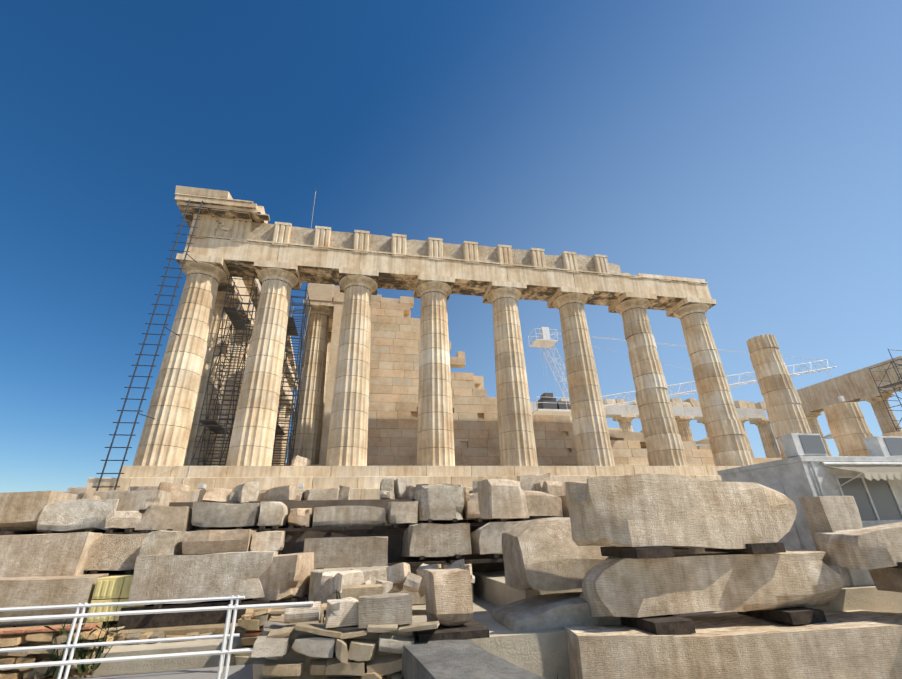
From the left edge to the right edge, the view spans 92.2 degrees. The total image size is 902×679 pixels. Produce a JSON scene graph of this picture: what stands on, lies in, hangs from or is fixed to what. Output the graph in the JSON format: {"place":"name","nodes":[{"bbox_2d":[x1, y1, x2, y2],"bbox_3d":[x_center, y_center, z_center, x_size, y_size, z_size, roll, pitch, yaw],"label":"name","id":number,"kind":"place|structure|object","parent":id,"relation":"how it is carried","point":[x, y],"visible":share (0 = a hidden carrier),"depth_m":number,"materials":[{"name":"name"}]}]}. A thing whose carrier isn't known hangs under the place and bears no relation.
{"place":"outdoors","nodes":[
{"label":"outdoors","id":0,"kind":"place"},
{"bbox_2d":[306,283,343,327],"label":"parthenon porch entablature","id":1,"kind":"structure","parent":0,"point":[322,292],"depth_m":27.77,"materials":[{"name":"beige stone"}]},
{"bbox_2d":[60,464,741,501],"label":"temple steps","id":2,"kind":"structure","parent":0,"point":[363,482],"depth_m":19.10,"materials":[{"name":"beige stone"}]},
{"bbox_2d":[90,465,190,486],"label":"site cables","id":3,"kind":"object","parent":2,"relation":"on","point":[155,475],"visible":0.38,"depth_m":17.89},
{"bbox_2d":[92,199,204,490],"bbox_3d":[-13.365,-0.243,19.969,1.455,14.952,1.015,3,-24,-11],"label":"scaffolding","id":4,"kind":"object","parent":2,"relation":"on","point":[155,355],"visible":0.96,"depth_m":19.07,"materials":[{"name":"grey metal"}]},
{"bbox_2d":[132,253,901,465],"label":"columns","id":5,"kind":"structure","parent":2,"relation":"on","point":[168,435],"depth_m":23.61,"materials":[{"name":"beige stone"}]},
{"bbox_2d":[184,213,711,310],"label":"entablature","id":6,"kind":"structure","parent":5,"relation":"on","point":[240,252],"depth_m":25.08,"materials":[{"name":"beige stone"}]},
{"bbox_2d":[212,218,231,236],"bbox_3d":[-12.296,-5.968,23.372,0.930,1.179,0.260,3,-24,-11],"label":"relief sculpture","id":7,"kind":"object","parent":6,"relation":"attached to","point":[223,228],"visible":0.88,"depth_m":23.28,"materials":[{"name":"beige stone"}]},
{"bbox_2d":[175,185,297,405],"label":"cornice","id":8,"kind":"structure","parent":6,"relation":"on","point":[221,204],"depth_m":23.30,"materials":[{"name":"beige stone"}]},
{"bbox_2d":[250,206,267,223],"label":"parthenon corner fragments","id":9,"kind":"object","parent":8,"relation":"on","point":[260,210],"visible":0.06,"depth_m":23.68,"materials":[{"name":"beige stone"}]},
{"bbox_2d":[310,191,315,228],"bbox_3d":[-8.082,-7.643,25.484,0.043,3.300,0.050,3,-24,-11],"label":"lightning rod","id":10,"kind":"object","parent":6,"relation":"attached to","point":[313,209],"visible":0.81,"depth_m":25.45,"materials":[{"name":"grey metal"}]},
{"bbox_2d":[250,222,630,274],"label":"parthenon frieze backers","id":11,"kind":"object","parent":6,"relation":"on","point":[298,235],"visible":0.33,"depth_m":25.55,"materials":[{"name":"beige stone"}]},
{"bbox_2d":[530,402,765,420],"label":"parthenon architrave","id":12,"kind":"object","parent":5,"relation":"on","point":[696,413],"visible":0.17,"depth_m":58.14,"materials":[{"name":"beige stone"}]},
{"bbox_2d":[557,398,766,409],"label":"parthenon north frieze","id":13,"kind":"object","parent":12,"relation":"on","point":[691,402],"visible":0.19,"depth_m":59.23,"materials":[{"name":"beige stone"}]},
{"bbox_2d":[696,437,709,444],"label":"beige parasol","id":14,"kind":"object","parent":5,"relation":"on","point":[704,441],"visible":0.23,"depth_m":42.20,"materials":[{"name":"beige fabric"}]},
{"bbox_2d":[821,434,833,438],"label":"white parasol","id":15,"kind":"object","parent":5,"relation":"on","point":[828,436],"visible":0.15,"depth_m":45.37,"materials":[{"name":"white fabric"}]},
{"bbox_2d":[797,356,901,412],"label":"entablature","id":16,"kind":"structure","parent":5,"relation":"on","point":[855,386],"depth_m":52.78,"materials":[{"name":"beige stone"}]},
{"bbox_2d":[0,0,901,492],"label":"sky","id":17,"kind":"structure","parent":0,"point":[751,149],"materials":[{"name":"blue"}]},
{"bbox_2d":[90,571,901,678],"bbox_3d":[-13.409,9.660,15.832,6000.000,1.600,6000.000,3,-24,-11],"label":"ground","id":18,"kind":"structure","parent":0,"point":[543,653],"depth_m":8.09,"materials":[{"name":"grey stone"}]},
{"bbox_2d":[75,664,252,678],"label":"footbridge deck","id":19,"kind":"structure","parent":18,"relation":"on","point":[240,671],"depth_m":7.03,"materials":[{"name":"grey concrete"}]},
{"bbox_2d":[0,595,313,678],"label":"footbridge railings","id":20,"kind":"object","parent":19,"relation":"on","point":[225,636],"visible":0.94,"depth_m":6.47,"materials":[{"name":"white metal"}]},
{"bbox_2d":[0,602,439,678],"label":"rubble walls","id":21,"kind":"structure","parent":18,"relation":"on","point":[298,650],"depth_m":6.24,"materials":[{"name":"beige stone"}]},
{"bbox_2d":[284,584,411,628],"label":"stone blocks","id":22,"kind":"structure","parent":21,"relation":"on","point":[364,606],"depth_m":6.38,"materials":[{"name":"stone"}]},
{"bbox_2d":[43,589,563,678],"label":"weeds","id":23,"kind":"object","parent":18,"relation":"on","point":[81,668],"visible":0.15,"depth_m":7.59,"materials":[{"name":"green plant"}]},
{"bbox_2d":[35,499,726,624],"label":"earth fill behind blocks","id":24,"kind":"object","parent":18,"relation":"on","point":[294,541],"visible":0.07,"depth_m":13.62,"materials":[{"name":"brown soil"}]},
{"bbox_2d":[197,484,303,491],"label":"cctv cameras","id":25,"kind":"object","parent":24,"relation":"on","point":[201,486],"visible":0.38,"depth_m":15.27,"materials":[{"name":"white plastic"}]},
{"bbox_2d":[321,559,474,596],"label":"loose stones","id":26,"kind":"object","parent":18,"relation":"on","point":[399,575],"visible":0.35,"depth_m":9.53,"materials":[{"name":"stone"}]},
{"bbox_2d":[0,455,901,678],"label":"stone blocks","id":27,"kind":"object","parent":18,"relation":"on","point":[661,510],"visible":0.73,"depth_m":7.92,"materials":[{"name":"beige stone"}]},
{"bbox_2d":[0,510,901,641],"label":"timber battens","id":28,"kind":"object","parent":18,"relation":"on","point":[655,625],"visible":0.4,"depth_m":8.41,"materials":[{"name":"brown wood"}]},
{"bbox_2d":[86,575,150,622],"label":"yellow crates","id":29,"kind":"object","parent":28,"relation":"on","point":[109,589],"visible":0.54,"depth_m":10.07,"materials":[{"name":"yellow plastic"}]},
{"bbox_2d":[37,473,901,631],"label":"stone blocks","id":30,"kind":"object","parent":18,"relation":"on","point":[545,554],"visible":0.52,"depth_m":11.52,"materials":[{"name":"grey stone"}]},
{"bbox_2d":[400,632,545,678],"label":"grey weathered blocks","id":31,"kind":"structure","parent":18,"relation":"on","point":[454,659],"depth_m":5.30,"materials":[{"name":"grey stone"}]},
{"bbox_2d":[717,433,901,586],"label":"site cabin","id":32,"kind":"object","parent":18,"relation":"on","point":[796,474],"visible":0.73,"depth_m":9.97,"materials":[{"name":"grey metal"}]},
{"bbox_2d":[799,435,901,520],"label":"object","id":33,"kind":"object","parent":32,"relation":"attached to","point":[883,499],"visible":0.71,"depth_m":9.87,"materials":[{"name":"grey glass"}]},
{"bbox_2d":[821,462,901,489],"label":"frame","id":34,"kind":"object","parent":32,"relation":"attached to","point":[868,463],"visible":0.93,"depth_m":10.04,"materials":[{"name":"white metal"}]},
{"bbox_2d":[827,466,901,480],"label":"awning","id":35,"kind":"object","parent":32,"relation":"attached to","point":[878,473],"visible":1,"depth_m":9.43,"materials":[{"name":"beige fabric"}]},
{"bbox_2d":[190,273,901,465],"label":"scaffold towers","id":36,"kind":"structure","parent":0,"point":[237,322],"depth_m":23.09,"materials":[{"name":"grey metal"}]},
{"bbox_2d":[319,294,781,464],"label":"parthenon cella walls","id":37,"kind":"structure","parent":0,"point":[393,384],"depth_m":26.62,"materials":[{"name":"beige stone"}]},
{"bbox_2d":[537,393,570,409],"bbox_3d":[9.602,5.890,39.129,3.600,1.550,2.100,3,-24,-11],"label":"machinery","id":38,"kind":"object","parent":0,"point":[553,403],"visible":0.56,"depth_m":38.14,"materials":[{"name":"grey metal"}]},
{"bbox_2d":[608,428,710,449],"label":"stone blocks","id":39,"kind":"structure","parent":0,"point":[617,434],"depth_m":28.13,"materials":[{"name":"beige stone"}]},
{"bbox_2d":[528,327,844,419],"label":"crane","id":40,"kind":"object","parent":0,"point":[544,341],"visible":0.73,"depth_m":41.70,"materials":[{"name":"white metal"}]}
]}

